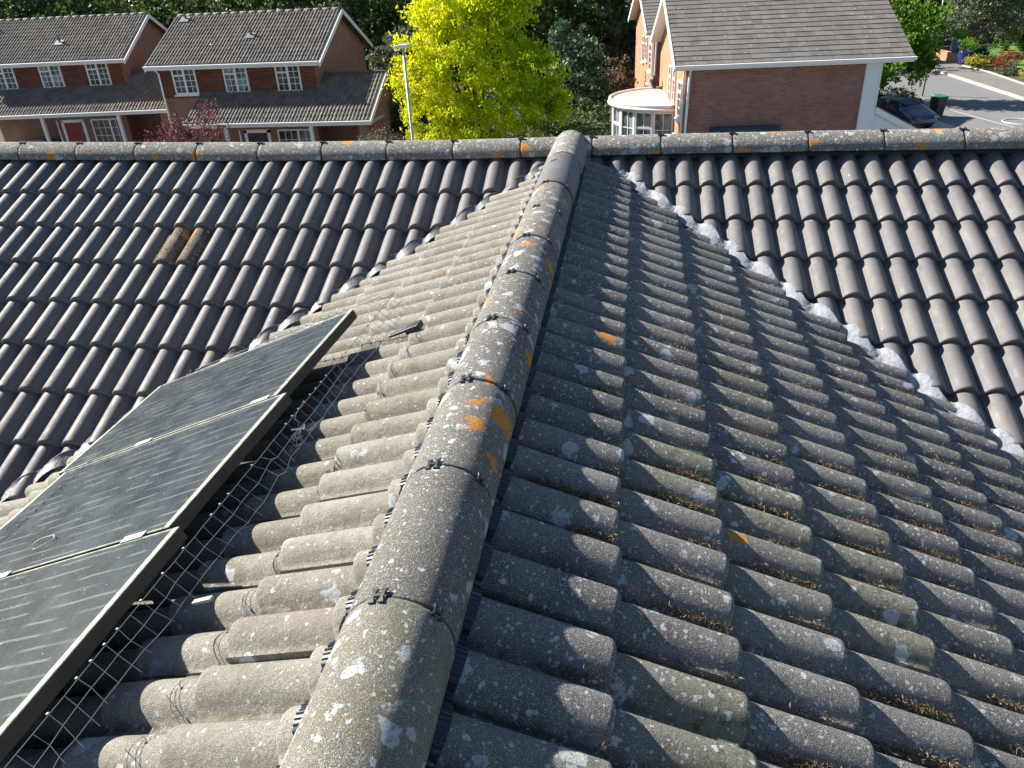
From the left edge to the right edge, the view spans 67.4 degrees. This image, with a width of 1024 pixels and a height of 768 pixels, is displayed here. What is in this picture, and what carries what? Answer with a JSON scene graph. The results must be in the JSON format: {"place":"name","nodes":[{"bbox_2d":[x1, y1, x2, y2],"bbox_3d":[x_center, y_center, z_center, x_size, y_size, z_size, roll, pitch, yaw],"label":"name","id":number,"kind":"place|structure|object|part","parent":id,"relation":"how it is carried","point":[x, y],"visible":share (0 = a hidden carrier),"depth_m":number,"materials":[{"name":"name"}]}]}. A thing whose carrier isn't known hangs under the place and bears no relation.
{"place":"outdoors","nodes":[
{"label":"outdoors","id":0,"kind":"place"},
{"bbox_2d":[142,7,404,141],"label":"house","id":1,"kind":"structure","parent":0,"point":[294,75],"depth_m":34.12,"materials":[{"name":"red brick"}]},
{"bbox_2d":[170,70,199,96],"bbox_3d":[-14.662,-13.541,34.421,1.240,1.195,0.140,2,29,8],"label":"window","id":2,"kind":"structure","parent":1,"relation":"in","point":[185,82],"depth_m":34.48,"materials":[{"name":"white glass"}]},
{"bbox_2d":[222,68,250,92],"bbox_3d":[-12.240,-13.469,34.062,1.240,1.195,0.140,2,29,8],"label":"window","id":3,"kind":"structure","parent":1,"relation":"in","point":[235,79],"depth_m":34.09,"materials":[{"name":"white glass"}]},
{"bbox_2d":[238,129,271,141],"bbox_3d":[-11.346,-10.230,34.497,1.450,2.320,0.080,2,29,8],"label":"door","id":4,"kind":"structure","parent":1,"relation":"in","point":[251,135],"depth_m":34.03,"materials":[{"name":"white paint"}]},
{"bbox_2d":[274,66,302,90],"bbox_3d":[-9.817,-13.398,33.703,1.240,1.195,0.140,2,29,8],"label":"window","id":5,"kind":"structure","parent":1,"relation":"in","point":[289,77],"depth_m":33.73,"materials":[{"name":"white paint"}]},
{"bbox_2d":[277,129,310,141],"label":"window","id":6,"kind":"structure","parent":1,"relation":"in","point":[284,135],"depth_m":33.82,"materials":[{"name":"white paint"}]},
{"bbox_2d":[0,0,1023,141],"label":"ground","id":7,"kind":"structure","parent":0,"point":[947,48],"depth_m":53.16,"materials":[{"name":"green plant"}]},
{"bbox_2d":[0,0,48,18],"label":"dark tree","id":8,"kind":"object","parent":7,"relation":"on","point":[20,11],"visible":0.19,"depth_m":56.23,"materials":[{"name":"green plant"}]},
{"bbox_2d":[15,139,57,141],"bbox_3d":[-24.446,-11.838,39.565,4.155,1.416,2.120,0,29,5],"label":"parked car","id":9,"kind":"object","parent":7,"relation":"on","point":[37,140],"visible":0.03,"depth_m":39.30,"materials":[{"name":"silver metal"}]},
{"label":"side window","id":10,"kind":"part","parent":9,"relation":"part of","materials":[{"name":"glass"}]},
{"bbox_2d":[32,0,113,17],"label":"dark tree","id":11,"kind":"object","parent":7,"relation":"on","point":[72,7],"visible":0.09,"depth_m":54.68,"materials":[{"name":"green plant"}]},
{"bbox_2d":[0,12,173,141],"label":"house","id":12,"kind":"structure","parent":7,"relation":"on","point":[83,78],"depth_m":38.90,"materials":[{"name":"red brick"}]},
{"bbox_2d":[0,68,18,89],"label":"window","id":13,"kind":"structure","parent":12,"relation":"in","point":[8,80],"depth_m":38.96,"materials":[{"name":"white glass"}]},
{"bbox_2d":[37,66,65,87],"bbox_3d":[-23.271,-15.508,38.786,1.240,1.195,0.140,-1,29,3],"label":"window","id":14,"kind":"structure","parent":12,"relation":"in","point":[50,76],"depth_m":38.81,"materials":[{"name":"white glass"}]},
{"bbox_2d":[56,119,90,141],"bbox_3d":[-22.255,-12.313,39.291,1.450,2.320,0.080,-1,29,3],"label":"door","id":15,"kind":"structure","parent":12,"relation":"in","point":[73,131],"depth_m":38.96,"materials":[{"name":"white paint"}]},
{"bbox_2d":[85,64,111,85],"bbox_3d":[-20.826,-15.560,38.650,1.240,1.195,0.140,-1,29,3],"label":"window","id":16,"kind":"structure","parent":12,"relation":"in","point":[97,74],"depth_m":38.68,"materials":[{"name":"white paint"}]},
{"bbox_2d":[90,118,127,141],"bbox_3d":[-20.407,-12.756,38.930,1.720,1.325,0.140,-1,29,3],"label":"window","id":17,"kind":"structure","parent":12,"relation":"in","point":[108,129],"depth_m":38.92,"materials":[{"name":"white paint"}]},
{"bbox_2d":[69,0,165,20],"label":"dark tree","id":18,"kind":"object","parent":7,"relation":"on","point":[115,7],"visible":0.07,"depth_m":53.85,"materials":[{"name":"green plant"}]},
{"bbox_2d":[150,0,237,24],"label":"dark tree","id":19,"kind":"object","parent":7,"relation":"on","point":[176,9],"visible":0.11,"depth_m":55.25,"materials":[{"name":"green plant"}]},
{"bbox_2d":[175,0,282,13],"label":"dark tree","id":20,"kind":"object","parent":7,"relation":"on","point":[227,5],"visible":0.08,"depth_m":51.73,"materials":[{"name":"green plant"}]},
{"bbox_2d":[246,0,323,10],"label":"dark tree","id":21,"kind":"object","parent":7,"relation":"on","point":[291,4],"visible":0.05,"depth_m":51.34,"materials":[{"name":"green plant"}]},
{"bbox_2d":[0,0,601,80],"bbox_3d":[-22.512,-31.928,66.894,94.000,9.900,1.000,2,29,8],"label":"trees","id":22,"kind":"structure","parent":7,"relation":"on","point":[333,1],"depth_m":65.90,"materials":[{"name":"green plant"}]},
{"bbox_2d":[311,0,394,70],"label":"dark tree","id":23,"kind":"object","parent":7,"relation":"on","point":[355,11],"visible":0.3,"depth_m":53.89,"materials":[{"name":"green plant"}]},
{"bbox_2d":[357,131,380,140],"bbox_3d":[-5.447,-8.525,30.352,1.611,2.832,1.717,2,29,8],"label":"pale shrub","id":24,"kind":"object","parent":7,"relation":"on","point":[359,137],"visible":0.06,"depth_m":29.57,"materials":[{"name":"green plant"}]},
{"bbox_2d":[365,23,430,90],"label":"variegated tree","id":25,"kind":"object","parent":7,"relation":"on","point":[388,51],"visible":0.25,"depth_m":40.37,"materials":[{"name":"green plant"}]},
{"bbox_2d":[368,0,453,90],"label":"dark tree","id":26,"kind":"object","parent":7,"relation":"on","point":[391,17],"visible":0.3,"depth_m":54.34,"materials":[{"name":"green plant"}]},
{"bbox_2d":[386,81,472,139],"bbox_3d":[-4.866,-12.308,36.303,6.106,4.472,3.003,-3,29,0],"label":"laurel hedge","id":27,"kind":"object","parent":7,"relation":"on","point":[398,121],"visible":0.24,"depth_m":35.63,"materials":[{"name":"green plant"}]},
{"bbox_2d":[416,0,516,96],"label":"dark tree","id":28,"kind":"object","parent":7,"relation":"on","point":[456,70],"visible":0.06,"depth_m":51.95,"materials":[{"name":"green plant"}]},
{"bbox_2d":[380,0,574,139],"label":"golden tree","id":29,"kind":"object","parent":7,"relation":"on","point":[448,20],"visible":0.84,"depth_m":29.02,"materials":[{"name":"yellow plant"}]},
{"bbox_2d":[0,127,1023,767],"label":"roof","id":30,"kind":"structure","parent":7,"relation":"on","point":[394,577],"depth_m":2.74,"materials":[{"name":"concrete"}]},
{"bbox_2d":[0,395,269,578],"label":"mounting rail","id":31,"kind":"object","parent":30,"relation":"attached to","point":[125,539],"visible":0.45,"depth_m":2.44,"materials":[{"name":"grey metal"}]},
{"bbox_2d":[0,527,187,762],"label":"solar panel","id":32,"kind":"object","parent":31,"relation":"attached to","point":[59,620],"visible":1,"depth_m":1.97,"materials":[{"name":"black glass"}]},
{"bbox_2d":[0,292,412,767],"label":"wire mesh","id":33,"kind":"object","parent":32,"relation":"attached to","point":[47,714],"visible":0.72,"depth_m":2.15,"materials":[{"name":"metal"}]},
{"bbox_2d":[0,393,291,574],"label":"solar panel","id":34,"kind":"object","parent":31,"relation":"attached to","point":[173,480],"visible":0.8,"depth_m":2.62,"materials":[{"name":"black glass"}]},
{"bbox_2d":[32,534,54,549],"bbox_3d":[-1.556,0.524,2.547,0.117,0.007,0.064,-18,25,23],"label":"dry stem","id":35,"kind":"object","parent":34,"relation":"on","point":[45,543],"visible":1,"depth_m":2.53,"materials":[{"name":"beige plant"}]},
{"bbox_2d":[59,309,356,475],"bbox_3d":[-1.318,0.041,3.367,1.235,0.042,0.735,-18,25,23],"label":"solar panel","id":36,"kind":"object","parent":31,"relation":"attached to","point":[287,364],"visible":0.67,"depth_m":3.29,"materials":[{"name":"black glass"}]},
{"bbox_2d":[191,595,213,605],"bbox_3d":[-0.799,0.559,1.985,0.065,0.008,0.014,-18,25,23],"label":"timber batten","id":37,"kind":"object","parent":30,"relation":"on","point":[202,600],"visible":1,"depth_m":1.98,"materials":[{"name":"beige wood"}]},
{"bbox_2d":[389,320,423,337],"bbox_3d":[-0.459,-0.230,3.306,0.160,0.028,0.060,-18,25,23],"label":"roof bracket","id":38,"kind":"object","parent":30,"relation":"attached to","point":[415,326],"visible":0.98,"depth_m":3.28,"materials":[{"name":"grey metal"}]},
{"bbox_2d":[428,264,1023,767],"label":"moss litter","id":39,"kind":"object","parent":30,"relation":"on","point":[766,572],"visible":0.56,"depth_m":2.26,"materials":[{"name":"plant"}]},
{"bbox_2d":[466,0,569,95],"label":"dark tree","id":40,"kind":"object","parent":7,"relation":"on","point":[545,13],"visible":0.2,"depth_m":50.07,"materials":[{"name":"green plant"}]},
{"bbox_2d":[429,91,610,139],"bbox_3d":[0.571,-12.059,36.656,9.097,3.840,3.182,2,29,8],"label":"hedge","id":41,"kind":"object","parent":7,"relation":"on","point":[576,123],"visible":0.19,"depth_m":35.86,"materials":[{"name":"green plant"}]},
{"bbox_2d":[521,0,623,86],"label":"dark tree","id":42,"kind":"object","parent":7,"relation":"on","point":[566,9],"visible":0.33,"depth_m":50.45,"materials":[{"name":"green plant"}]},
{"bbox_2d":[543,17,615,130],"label":"evergreen shrub","id":43,"kind":"object","parent":7,"relation":"on","point":[572,56],"visible":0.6,"depth_m":40.48,"materials":[{"name":"green plant"}]},
{"bbox_2d":[563,0,635,89],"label":"dark tree","id":44,"kind":"object","parent":7,"relation":"on","point":[614,27],"visible":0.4,"depth_m":48.92,"materials":[{"name":"green plant"}]},
{"bbox_2d":[597,0,635,89],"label":"tree","id":45,"kind":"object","parent":7,"relation":"on","point":[631,75],"depth_m":52.71,"materials":[{"name":"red plant"}]},
{"bbox_2d":[596,54,638,112],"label":"brown shrub","id":46,"kind":"object","parent":7,"relation":"on","point":[617,77],"visible":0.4,"depth_m":42.23,"materials":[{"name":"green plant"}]},
{"bbox_2d":[878,85,918,97],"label":"garden shrub","id":47,"kind":"object","parent":7,"relation":"on","point":[900,89],"visible":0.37,"depth_m":43.65,"materials":[{"name":"green plant"}]},
{"bbox_2d":[879,0,957,90],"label":"green tree","id":48,"kind":"object","parent":7,"relation":"on","point":[925,23],"visible":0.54,"depth_m":42.71,"materials":[{"name":"green plant"}]},
{"bbox_2d":[896,0,958,19],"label":"garden tree","id":49,"kind":"object","parent":7,"relation":"on","point":[938,1],"visible":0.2,"depth_m":71.73,"materials":[{"name":"green plant"}]},
{"bbox_2d":[936,50,958,63],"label":"garden wall","id":50,"kind":"structure","parent":7,"relation":"on","point":[950,56],"depth_m":58.33,"materials":[{"name":"orange brick"}]},
{"bbox_2d":[949,27,970,52],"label":"plant pot","id":51,"kind":"object","parent":50,"relation":"on","point":[954,48],"visible":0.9,"depth_m":57.45,"materials":[{"name":"blue ceramic"}]},
{"bbox_2d":[904,22,1020,45],"bbox_3d":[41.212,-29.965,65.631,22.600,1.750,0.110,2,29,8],"label":"hedge","id":52,"kind":"object","parent":7,"relation":"on","point":[987,35],"visible":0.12,"depth_m":65.78,"materials":[{"name":"green plant"}]},
{"bbox_2d":[920,65,1023,100],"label":"kerb","id":53,"kind":"structure","parent":7,"relation":"on","point":[984,86],"depth_m":48.27,"materials":[{"name":"concrete"}]},
{"bbox_2d":[960,53,992,67],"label":"garden shrub","id":54,"kind":"object","parent":7,"relation":"on","point":[978,60],"visible":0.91,"depth_m":55.20,"materials":[{"name":"yellow plant"}]},
{"bbox_2d":[935,0,1023,49],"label":"olive tree","id":55,"kind":"object","parent":7,"relation":"on","point":[1000,9],"visible":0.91,"depth_m":58.02,"materials":[{"name":"green plant"}]},
{"bbox_2d":[966,39,995,62],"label":"garden shrub","id":56,"kind":"object","parent":7,"relation":"on","point":[982,50],"visible":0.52,"depth_m":56.99,"materials":[{"name":"green plant"}]},
{"bbox_2d":[955,0,1023,22],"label":"garden tree","id":57,"kind":"object","parent":7,"relation":"on","point":[962,1],"visible":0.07,"depth_m":69.99,"materials":[{"name":"green plant"}]},
{"bbox_2d":[962,65,1023,84],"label":"path edging","id":58,"kind":"object","parent":7,"relation":"on","point":[995,74],"visible":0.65,"depth_m":51.60,"materials":[{"name":"concrete"}]},
{"bbox_2d":[981,54,1014,71],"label":"garden shrub","id":59,"kind":"object","parent":7,"relation":"on","point":[996,63],"visible":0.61,"depth_m":53.48,"materials":[{"name":"red plant"}]},
{"bbox_2d":[993,58,1020,75],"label":"garden shrub","id":60,"kind":"object","parent":7,"relation":"on","point":[1014,72],"visible":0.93,"depth_m":51.45,"materials":[{"name":"green plant"}]},
{"bbox_2d":[628,0,660,87],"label":"house","id":61,"kind":"structure","parent":0,"point":[643,13],"depth_m":40.90,"materials":[{"name":"orange brick"}]},
{"bbox_2d":[640,35,644,63],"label":"window","id":62,"kind":"structure","parent":61,"relation":"in","point":[643,36],"depth_m":42.43,"materials":[{"name":"white paint"}]},
{"bbox_2d":[643,36,647,62],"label":"window","id":63,"kind":"structure","parent":61,"relation":"in","point":[646,37],"depth_m":41.12,"materials":[{"name":"white paint"}]},
{"bbox_2d":[647,43,651,73],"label":"window","id":64,"kind":"structure","parent":61,"relation":"in","point":[650,47],"depth_m":39.78,"materials":[{"name":"white paint"}]},
{"bbox_2d":[650,75,658,87],"bbox_3d":[6.234,-13.224,33.611,0.418,0.500,0.440,2,29,8],"label":"wall lantern","id":65,"kind":"object","parent":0,"point":[654,79],"depth_m":33.46,"materials":[{"name":"black plastic"}]},
{"bbox_2d":[607,0,918,134],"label":"house","id":66,"kind":"structure","parent":0,"point":[726,66],"depth_m":27.01,"materials":[{"name":"red brick"}]},
{"bbox_2d":[611,106,612,134],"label":"bay window","id":67,"kind":"structure","parent":66,"relation":"in","point":[612,106],"depth_m":32.58,"materials":[{"name":"white paint"}]},
{"bbox_2d":[612,107,620,134],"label":"bay window","id":68,"kind":"structure","parent":66,"relation":"in","point":[616,111],"depth_m":31.67,"materials":[{"name":"white paint"}]},
{"bbox_2d":[620,109,634,134],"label":"bay window","id":69,"kind":"structure","parent":66,"relation":"in","point":[626,116],"depth_m":30.97,"materials":[{"name":"white paint"}]},
{"bbox_2d":[634,111,652,134],"bbox_3d":[5.260,-9.817,30.745,0.781,2.150,0.120,16,34,30],"label":"bay window","id":70,"kind":"structure","parent":66,"relation":"in","point":[643,120],"depth_m":30.43,"materials":[{"name":"white paint"}]},
{"bbox_2d":[653,112,673,133],"bbox_3d":[5.964,-9.695,30.458,0.781,2.150,0.120,4,30,13],"label":"bay window","id":71,"kind":"structure","parent":66,"relation":"in","point":[662,121],"depth_m":30.14,"materials":[{"name":"white paint"}]},
{"bbox_2d":[667,65,671,100],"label":"window","id":72,"kind":"structure","parent":66,"relation":"in","point":[670,67],"depth_m":30.69,"materials":[{"name":"white paint"}]},
{"bbox_2d":[669,71,676,105],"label":"window","id":73,"kind":"structure","parent":66,"relation":"in","point":[672,102],"depth_m":29.49,"materials":[{"name":"white paint"}]},
{"bbox_2d":[674,79,682,123],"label":"window","id":74,"kind":"structure","parent":66,"relation":"in","point":[679,93],"depth_m":28.13,"materials":[{"name":"white paint"}]},
{"bbox_2d":[916,121,958,128],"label":"driveway","id":75,"kind":"structure","parent":0,"point":[938,125],"depth_m":38.73,"materials":[{"name":"grey concrete"}]},
{"bbox_2d":[879,67,1023,127],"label":"road","id":76,"kind":"structure","parent":0,"point":[969,99],"depth_m":43.86,"materials":[{"name":"grey asphalt"}]},
{"bbox_2d":[876,94,939,127],"bbox_3d":[19.672,-13.964,39.226,2.120,1.416,4.155,-12,30,-16],"label":"parked car","id":77,"kind":"object","parent":76,"relation":"on","point":[914,111],"visible":0.59,"depth_m":38.14,"materials":[{"name":"blue paint"}]},
{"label":"side window","id":78,"kind":"part","parent":77,"relation":"part of","materials":[{"name":"black glass"}]},
{"bbox_2d":[922,53,933,95],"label":"sign post","id":79,"kind":"object","parent":76,"relation":"on","point":[924,83],"visible":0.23,"depth_m":46.06,"materials":[{"name":"grey metal"}]},
{"bbox_2d":[930,93,948,115],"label":"wheelie bin","id":80,"kind":"object","parent":76,"relation":"on","point":[938,102],"visible":0.8,"depth_m":40.33,"materials":[{"name":"plastic"}]},
{"bbox_2d":[923,102,1012,126],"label":"road marking","id":81,"kind":"object","parent":76,"relation":"on","point":[974,116],"visible":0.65,"depth_m":40.22,"materials":[{"name":"paint"}]},
{"bbox_2d":[1002,118,1023,124],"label":"road ring","id":82,"kind":"object","parent":76,"relation":"on","point":[1003,121],"visible":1,"depth_m":38.95,"materials":[{"name":"paint"}]},
{"bbox_2d":[934,59,1023,96],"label":"footpath","id":83,"kind":"structure","parent":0,"point":[994,81],"depth_m":50.76,"materials":[{"name":"concrete"}]},
{"bbox_2d":[957,37,980,64],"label":"plant pot","id":84,"kind":"object","parent":83,"relation":"on","point":[963,54],"visible":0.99,"depth_m":55.59,"materials":[{"name":"blue ceramic"}]},
{"bbox_2d":[962,46,1023,68],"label":"lawn","id":85,"kind":"structure","parent":0,"point":[996,51],"depth_m":60.34,"materials":[{"name":"green plant"}]},
{"bbox_2d":[978,19,1023,51],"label":"garden shrub","id":86,"kind":"object","parent":85,"relation":"on","point":[1006,45],"visible":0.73,"depth_m":60.50,"materials":[{"name":"green plant"}]},
{"bbox_2d":[992,49,1023,66],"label":"garden shrub","id":87,"kind":"object","parent":85,"relation":"on","point":[1013,55],"visible":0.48,"depth_m":54.54,"materials":[{"name":"red plant"}]},
{"label":"front garden","id":88,"kind":"structure","parent":0,"visible":0},
{"bbox_2d":[143,97,231,141],"bbox_3d":[-12.908,-9.367,31.138,4.218,4.220,2.637,2,29,8],"label":"purple tree","id":89,"kind":"object","parent":88,"relation":"on","point":[172,131],"visible":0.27,"depth_m":30.51,"materials":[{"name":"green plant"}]},
{"bbox_2d":[366,124,421,140],"bbox_3d":[-4.634,-8.423,29.753,2.669,3.152,1.896,2,29,8],"label":"shrub","id":90,"kind":"object","parent":88,"relation":"on","point":[387,131],"visible":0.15,"depth_m":29.18,"materials":[{"name":"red plant"}]},
{"bbox_2d":[393,44,413,139],"bbox_3d":[-3.543,-8.598,26.929,0.525,6.080,0.220,2,29,8],"label":"street lamp","id":91,"kind":"object","parent":88,"relation":"on","point":[402,46],"visible":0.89,"depth_m":26.00,"materials":[{"name":"white metal"}]}
]}

